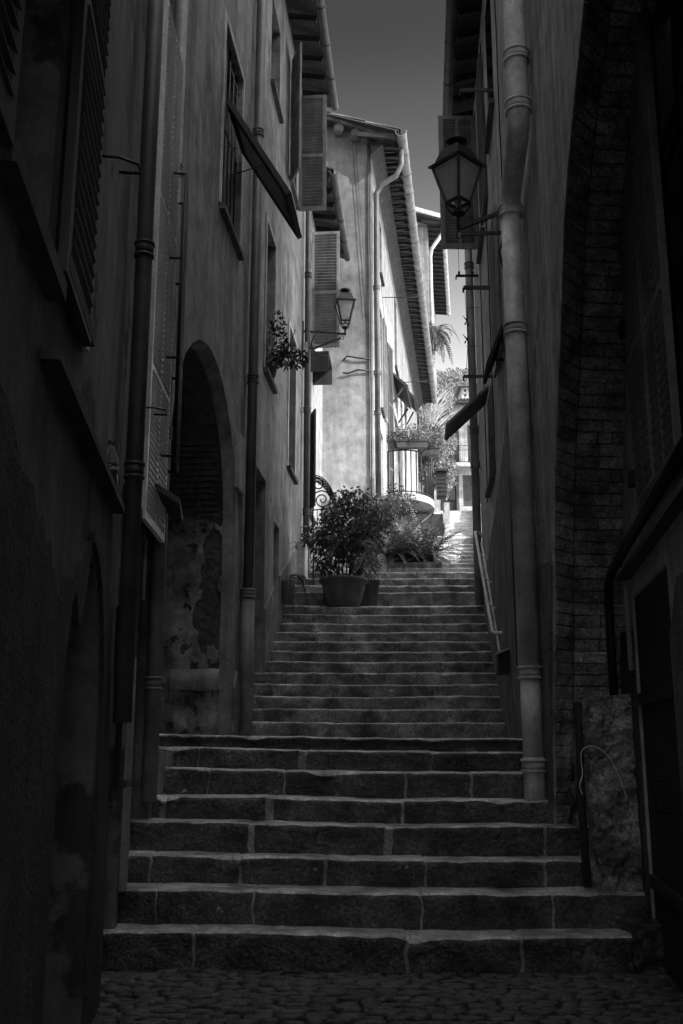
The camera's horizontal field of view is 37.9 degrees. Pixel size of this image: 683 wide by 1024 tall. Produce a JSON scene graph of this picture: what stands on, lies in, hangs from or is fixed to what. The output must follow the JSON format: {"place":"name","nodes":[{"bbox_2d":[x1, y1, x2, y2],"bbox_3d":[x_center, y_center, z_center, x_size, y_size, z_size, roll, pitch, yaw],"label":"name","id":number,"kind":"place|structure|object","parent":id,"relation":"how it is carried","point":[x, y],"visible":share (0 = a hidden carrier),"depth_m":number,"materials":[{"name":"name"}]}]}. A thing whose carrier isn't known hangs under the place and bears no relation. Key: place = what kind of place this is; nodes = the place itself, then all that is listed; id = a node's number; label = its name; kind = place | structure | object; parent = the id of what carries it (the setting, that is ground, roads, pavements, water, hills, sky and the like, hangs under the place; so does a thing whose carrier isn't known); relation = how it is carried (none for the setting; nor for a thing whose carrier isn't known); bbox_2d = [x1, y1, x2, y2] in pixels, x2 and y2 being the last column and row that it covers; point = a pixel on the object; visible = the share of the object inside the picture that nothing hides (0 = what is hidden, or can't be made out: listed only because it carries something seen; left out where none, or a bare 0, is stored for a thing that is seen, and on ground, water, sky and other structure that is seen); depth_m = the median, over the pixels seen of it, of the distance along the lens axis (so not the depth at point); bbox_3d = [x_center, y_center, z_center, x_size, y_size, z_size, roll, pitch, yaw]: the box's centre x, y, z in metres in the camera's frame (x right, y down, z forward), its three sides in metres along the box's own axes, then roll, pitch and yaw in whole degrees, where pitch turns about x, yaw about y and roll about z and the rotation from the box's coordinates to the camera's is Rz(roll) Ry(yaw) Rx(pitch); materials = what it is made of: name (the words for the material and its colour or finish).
{"place":"outdoors","nodes":[
{"label":"outdoors","id":0,"kind":"place"},
{"bbox_2d":[132,0,338,818],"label":"plaster house","id":1,"kind":"structure","parent":0,"point":[260,91],"depth_m":12.12,"materials":[{"name":"paint"}]},
{"bbox_2d":[219,8,245,260],"bbox_3d":[-1.442,-4.576,12.204,0.446,2.610,1.331,0,-13,0],"label":"window","id":2,"kind":"structure","parent":1,"relation":"in","point":[226,215],"depth_m":12.18,"materials":[{"name":"grey paint"}]},
{"bbox_2d":[234,431,245,495],"bbox_3d":[-1.240,-0.588,12.212,0.052,0.700,0.451,-1,-13,4],"label":"wall plaque","id":3,"kind":"object","parent":1,"relation":"attached to","point":[240,462],"depth_m":12.07,"materials":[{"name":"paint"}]},
{"bbox_2d":[263,212,277,393],"bbox_3d":[-1.170,-3.142,15.107,0.382,2.510,1.031,0,-13,0],"label":"window","id":4,"kind":"structure","parent":1,"relation":"in","point":[271,381],"depth_m":14.81,"materials":[{"name":"paint"}]},
{"bbox_2d":[270,78,283,123],"bbox_3d":[-1.154,-7.414,16.295,0.390,1.670,1.088,0,-13,0],"label":"window","id":5,"kind":"structure","parent":1,"relation":"in","point":[272,81],"depth_m":16.04,"materials":[{"name":"paint"}]},
{"bbox_2d":[265,310,309,377],"bbox_3d":[-0.909,-2.526,14.928,0.647,1.049,0.886,-10,-16,38],"label":"window plant","id":6,"kind":"object","parent":1,"relation":"attached to","point":[282,353],"depth_m":14.86,"materials":[{"name":"plant"}]},
{"bbox_2d":[287,318,297,484],"bbox_3d":[-0.960,-1.922,17.520,0.386,2.710,1.081,0,-13,0],"label":"window","id":7,"kind":"structure","parent":1,"relation":"in","point":[292,473],"depth_m":17.26,"materials":[{"name":"paint"}]},
{"bbox_2d":[289,175,299,209],"bbox_3d":[-0.974,-6.912,18.488,0.390,2.270,1.088,0,-13,0],"label":"window","id":8,"kind":"structure","parent":1,"relation":"in","point":[293,187],"depth_m":18.24,"materials":[{"name":"grey paint"}]},
{"bbox_2d":[297,542,307,585],"bbox_3d":[-0.696,1.172,17.882,0.136,1.200,0.502,-1,-13,4],"label":"meter cabinet","id":9,"kind":"object","parent":1,"relation":"attached to","point":[302,561],"visible":0.45,"depth_m":17.71,"materials":[{"name":"grey metal"}]},
{"bbox_2d":[303,342,307,351],"bbox_3d":[-0.693,-3.178,19.181,0.090,0.190,0.065,0,-13,0],"label":"junction box","id":10,"kind":"object","parent":1,"relation":"attached to","point":[305,345],"visible":0.82,"depth_m":19.15,"materials":[{"name":"grey metal"}]},
{"bbox_2d":[302,288,356,359],"bbox_3d":[-0.233,-3.633,19.503,1.059,1.583,0.449,0,-13,0],"label":"street lamp","id":11,"kind":"object","parent":1,"relation":"attached to","point":[344,307],"visible":1,"depth_m":19.44,"materials":[{"name":"black metal"}]},
{"bbox_2d":[91,967,682,1023],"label":"cobblestone paving","id":12,"kind":"structure","parent":0,"point":[189,995],"depth_m":5.97,"materials":[{"name":"stone"}]},
{"bbox_2d":[324,0,477,371],"label":"sky","id":13,"kind":"structure","parent":0,"point":[388,55],"materials":[{"name":"grey"}]},
{"label":"ground","id":14,"kind":"structure","parent":0,"visible":0},
{"bbox_2d":[0,0,188,1023],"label":"stone house","id":15,"kind":"structure","parent":14,"relation":"on","point":[92,96],"depth_m":4.89,"materials":[{"name":"paint"}]},
{"bbox_2d":[0,139,66,301],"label":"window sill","id":16,"kind":"structure","parent":15,"relation":"in","point":[16,182],"depth_m":3.12,"materials":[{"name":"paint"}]},
{"bbox_2d":[56,251,94,346],"bbox_3d":[-1.240,-2.135,4.406,0.433,2.670,0.801,0,-13,0],"label":"window shutter","id":17,"kind":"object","parent":15,"relation":"in","point":[72,268],"depth_m":4.15,"materials":[{"name":"paint"}]},
{"bbox_2d":[82,347,88,351],"bbox_3d":[-1.172,-2.781,4.991,0.026,4.150,0.166,2,-13,-7],"label":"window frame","id":18,"kind":"structure","parent":15,"relation":"in","point":[85,349],"depth_m":4.59,"materials":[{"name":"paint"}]},
{"bbox_2d":[105,440,118,485],"bbox_3d":[-1.295,-0.269,5.582,0.088,0.276,0.094,5,-14,-21],"label":"statue","id":19,"kind":"object","parent":15,"relation":"on","point":[111,457],"visible":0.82,"depth_m":5.56,"materials":[{"name":"white stone"}]},
{"bbox_2d":[123,485,142,521],"bbox_3d":[-1.597,-2.227,7.479,0.439,4.520,0.851,0,-13,0],"label":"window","id":20,"kind":"structure","parent":15,"relation":"in","point":[123,485],"depth_m":7.27,"materials":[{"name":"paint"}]},
{"bbox_2d":[302,166,349,558],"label":"narrow house","id":21,"kind":"structure","parent":14,"relation":"on","point":[329,247],"depth_m":21.17,"materials":[{"name":"paint"}]},
{"bbox_2d":[310,511,316,524],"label":"window","id":22,"kind":"structure","parent":21,"relation":"in","point":[314,520],"depth_m":20.48,"materials":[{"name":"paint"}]},
{"bbox_2d":[102,734,650,974],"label":"stairs","id":23,"kind":"structure","parent":14,"relation":"on","point":[292,853],"depth_m":7.43,"materials":[{"name":"stone"}]},
{"bbox_2d":[252,572,505,737],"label":"stairs","id":24,"kind":"structure","parent":23,"relation":"on","point":[409,655],"depth_m":13.95,"materials":[{"name":"stone"}]},
{"bbox_2d":[282,574,311,611],"bbox_3d":[-0.723,1.305,15.719,0.547,0.695,0.689,6,-14,-26],"label":"fern pot","id":25,"kind":"object","parent":24,"relation":"on","point":[288,589],"visible":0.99,"depth_m":15.61,"materials":[{"name":"black plant"}]},
{"bbox_2d":[310,475,338,585],"bbox_3d":[-0.290,0.364,17.767,0.536,2.124,0.027,0,-13,0],"label":"iron scroll","id":26,"kind":"object","parent":24,"relation":"on","point":[325,485],"visible":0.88,"depth_m":17.92,"materials":[{"name":"black metal"}]},
{"bbox_2d":[289,485,396,606],"bbox_3d":[-0.003,0.541,16.490,1.993,2.077,1.639,0,-13,0],"label":"potted shrub","id":27,"kind":"object","parent":24,"relation":"on","point":[342,590],"visible":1,"depth_m":16.48,"materials":[{"name":"plant"}]},
{"bbox_2d":[353,546,382,605],"bbox_3d":[0.413,1.061,16.803,0.567,1.105,0.559,3,-13,-15],"label":"potted plant","id":28,"kind":"object","parent":24,"relation":"on","point":[370,596],"visible":0.56,"depth_m":16.56,"materials":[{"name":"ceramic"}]},
{"bbox_2d":[359,507,466,571],"bbox_3d":[1.260,0.766,19.654,2.971,2.025,3.082,0,-13,0],"label":"fern bed","id":29,"kind":"object","parent":24,"relation":"on","point":[413,550],"visible":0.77,"depth_m":19.14,"materials":[{"name":"plant"}]},
{"bbox_2d":[575,702,626,887],"bbox_3d":[1.900,2.083,7.379,0.344,1.336,0.323,0,-13,0],"label":"timber post","id":30,"kind":"object","parent":23,"relation":"on","point":[584,844],"visible":1,"depth_m":7.39,"materials":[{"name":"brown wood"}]},
{"bbox_2d":[569,693,642,891],"bbox_3d":[2.087,2.361,7.648,0.557,1.928,0.869,0,-13,0],"label":"stone pedestal","id":31,"kind":"object","parent":23,"relation":"on","point":[613,837],"visible":0.38,"depth_m":7.35,"materials":[{"name":"grey stone"}]},
{"bbox_2d":[322,110,444,554],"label":"gabled house","id":32,"kind":"structure","parent":14,"relation":"on","point":[379,388],"depth_m":24.90,"materials":[{"name":"paint"}]},
{"bbox_2d":[380,272,384,286],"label":"window","id":33,"kind":"structure","parent":32,"relation":"in","point":[381,274],"depth_m":26.74,"materials":[{"name":"grey paint"}]},
{"bbox_2d":[381,407,385,418],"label":"window","id":34,"kind":"structure","parent":32,"relation":"in","point":[382,409],"depth_m":25.77,"materials":[{"name":"grey paint"}]},
{"bbox_2d":[394,408,398,484],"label":"window","id":35,"kind":"structure","parent":32,"relation":"in","point":[394,408],"depth_m":29.94,"materials":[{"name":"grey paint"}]},
{"bbox_2d":[395,365,398,376],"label":"window","id":36,"kind":"structure","parent":32,"relation":"in","point":[396,368],"depth_m":31.32,"materials":[{"name":"grey paint"}]},
{"bbox_2d":[370,449,449,540],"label":"curved balcony","id":37,"kind":"structure","parent":32,"relation":"attached to","point":[425,505],"depth_m":22.94,"materials":[{"name":"white metal"}]},
{"bbox_2d":[385,429,398,450],"bbox_3d":[1.151,-1.619,22.443,0.350,0.478,0.338,0,-13,0],"label":"flower pot","id":38,"kind":"object","parent":37,"relation":"on","point":[391,442],"visible":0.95,"depth_m":22.32,"materials":[{"name":"ceramic"}]},
{"bbox_2d":[390,422,433,448],"bbox_3d":[1.583,-1.729,22.373,0.995,0.620,0.516,0,-13,0],"label":"balcony planter","id":39,"kind":"object","parent":37,"relation":"on","point":[416,440],"visible":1,"depth_m":22.25,"materials":[{"name":"ceramic"}]},
{"bbox_2d":[420,420,442,456],"bbox_3d":[2.029,-1.686,22.686,0.586,0.816,0.644,0,-13,0],"label":"trailing planter","id":40,"kind":"object","parent":37,"relation":"on","point":[432,450],"visible":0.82,"depth_m":22.56,"materials":[{"name":"ceramic"}]},
{"bbox_2d":[438,0,682,990],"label":"arched house","id":41,"kind":"structure","parent":14,"relation":"on","point":[571,410],"depth_m":7.54,"materials":[{"name":"paint"}]},
{"bbox_2d":[428,135,502,268],"bbox_3d":[1.432,-3.495,11.349,0.618,1.704,0.652,11,-17,-41],"label":"street lamp","id":42,"kind":"object","parent":41,"relation":"attached to","point":[457,166],"visible":0.94,"depth_m":11.33,"materials":[{"name":"black metal"}]},
{"bbox_2d":[455,249,477,279],"bbox_3d":[2.059,-4.728,16.376,0.418,1.963,0.043,0,-13,0],"label":"drying rack","id":43,"kind":"object","parent":41,"relation":"attached to","point":[472,274],"visible":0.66,"depth_m":16.15,"materials":[{"name":"black metal"}]},
{"bbox_2d":[463,297,478,369],"bbox_3d":[1.951,-2.732,14.987,0.261,1.251,0.025,0,-13,0],"label":"hanging ornament","id":44,"kind":"object","parent":41,"relation":"hanging from","point":[467,330],"visible":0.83,"depth_m":14.99,"materials":[{"name":"black metal"}]},
{"bbox_2d":[462,285,489,381],"bbox_3d":[1.882,-2.301,12.845,0.610,1.323,0.050,0,-13,0],"label":"drying rack","id":45,"kind":"object","parent":41,"relation":"attached to","point":[475,287],"visible":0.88,"depth_m":12.96,"materials":[{"name":"metal"}]},
{"bbox_2d":[459,88,493,124],"bbox_3d":[1.752,-5.153,12.678,0.502,0.520,0.045,0,-13,0],"label":"drying rack","id":46,"kind":"object","parent":41,"relation":"attached to","point":[463,90],"visible":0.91,"depth_m":12.71,"materials":[{"name":"metal"}]},
{"bbox_2d":[463,375,491,380],"bbox_3d":[1.902,-1.823,13.557,0.504,0.083,0.045,0,-13,0],"label":"drying rack","id":47,"kind":"object","parent":41,"relation":"attached to","point":[474,376],"visible":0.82,"depth_m":13.54,"materials":[{"name":"metal"}]},
{"bbox_2d":[476,92,492,263],"bbox_3d":[2.195,-5.134,15.277,0.270,2.370,1.023,-1,-13,4],"label":"window","id":48,"kind":"structure","parent":41,"relation":"in","point":[490,94],"depth_m":15.06,"materials":[{"name":"grey paint"}]},
{"bbox_2d":[474,531,501,650],"bbox_3d":[2.059,1.139,14.012,0.167,2.462,3.442,-1,-13,4],"label":"handrail","id":49,"kind":"object","parent":41,"relation":"attached to","point":[487,603],"visible":0.9,"depth_m":13.85,"materials":[{"name":"grey metal"}]},
{"bbox_2d":[483,98,494,154],"bbox_3d":[2.012,-5.977,13.165,0.354,2.070,1.134,0,-13,0],"label":"window","id":50,"kind":"structure","parent":41,"relation":"in","point":[491,102],"depth_m":12.86,"materials":[{"name":"grey paint"}]},
{"bbox_2d":[485,473,494,497],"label":"window","id":51,"kind":"structure","parent":41,"relation":"in","point":[491,479],"depth_m":13.76,"materials":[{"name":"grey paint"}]},
{"bbox_2d":[491,356,503,364],"bbox_3d":[1.830,-1.783,11.700,0.160,0.100,0.024,-1,-13,4],"label":"wall hook","id":52,"kind":"object","parent":41,"relation":"attached to","point":[496,359],"depth_m":11.69,"materials":[{"name":"black metal"}]},
{"bbox_2d":[495,647,510,674],"bbox_3d":[1.873,1.724,11.512,0.170,0.300,0.361,-1,-13,4],"label":"letter box","id":53,"kind":"object","parent":41,"relation":"attached to","point":[503,662],"visible":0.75,"depth_m":11.36,"materials":[{"name":"black metal"}]},
{"bbox_2d":[635,569,682,990],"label":"plank door","id":54,"kind":"structure","parent":41,"relation":"in","point":[652,605],"depth_m":6.51,"materials":[{"name":"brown wood"}]},
{"bbox_2d":[640,0,682,506],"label":"window","id":55,"kind":"structure","parent":41,"relation":"in","point":[666,42],"depth_m":6.39,"materials":[{"name":"paint"}]},
{"bbox_2d":[618,917,666,973],"bbox_3d":[2.211,2.994,6.881,0.569,0.344,0.566,0,-13,0],"label":"foot stone","id":56,"kind":"object","parent":14,"relation":"on","point":[646,957],"visible":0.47,"depth_m":6.69,"materials":[{"name":"grey stone"}]},
{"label":"terrain","id":57,"kind":"structure","parent":0,"visible":0},
{"bbox_2d":[309,511,473,572],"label":"stairs","id":58,"kind":"structure","parent":57,"relation":"on","point":[462,521],"depth_m":20.81,"materials":[{"name":"stone"}]},
{"bbox_2d":[348,482,441,554],"bbox_3d":[1.095,0.469,21.332,2.112,2.370,0.929,0,-13,0],"label":"flowering shrub","id":59,"kind":"object","parent":58,"relation":"on","point":[401,508],"visible":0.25,"depth_m":21.52,"materials":[{"name":"grey plant"}]},
{"bbox_2d":[419,450,439,513],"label":"white wall block","id":60,"kind":"structure","parent":58,"relation":"on","point":[436,505],"depth_m":46.89,"materials":[{"name":"white paint"}]},
{"bbox_2d":[415,207,450,509],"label":"tall far house","id":61,"kind":"structure","parent":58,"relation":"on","point":[434,261],"depth_m":50.73,"materials":[{"name":"paint"}]},
{"bbox_2d":[417,378,458,500],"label":"garden tree","id":62,"kind":"object","parent":57,"relation":"on","point":[448,445],"visible":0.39,"depth_m":45.08,"materials":[{"name":"grey plant"}]},
{"bbox_2d":[423,322,459,406],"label":"palm tree","id":63,"kind":"object","parent":57,"relation":"on","point":[436,336],"visible":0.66,"depth_m":45.80,"materials":[{"name":"grey plant"}]},
{"bbox_2d":[417,380,466,442],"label":"yucca plant","id":64,"kind":"object","parent":57,"relation":"on","point":[434,408],"visible":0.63,"depth_m":44.44,"materials":[{"name":"plant"}]},
{"bbox_2d":[440,398,480,510],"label":"house","id":65,"kind":"structure","parent":57,"relation":"on","point":[460,497],"depth_m":61.99,"materials":[{"name":"paint"}]},
{"bbox_2d":[441,477,456,510],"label":"door","id":66,"kind":"structure","parent":65,"relation":"in","point":[452,499],"depth_m":61.85,"materials":[{"name":"grey wood"}]},
{"bbox_2d":[448,431,459,460],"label":"window","id":67,"kind":"structure","parent":65,"relation":"in","point":[455,455],"depth_m":62.55,"materials":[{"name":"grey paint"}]},
{"bbox_2d":[467,425,478,460],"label":"window","id":68,"kind":"structure","parent":65,"relation":"in","point":[468,435],"depth_m":62.70,"materials":[{"name":"grey paint"}]},
{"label":"hills","id":69,"kind":"structure","parent":0,"visible":0},
{"bbox_2d":[437,367,476,397],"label":"hillside bushes","id":70,"kind":"object","parent":69,"relation":"on","point":[455,376],"visible":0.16,"depth_m":142.80,"materials":[{"name":"grey plant"}]},
{"bbox_2d":[453,385,468,398],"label":"hillside villa","id":71,"kind":"object","parent":69,"relation":"on","point":[462,390],"visible":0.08,"depth_m":95.05,"materials":[{"name":"white paint"}]}
]}

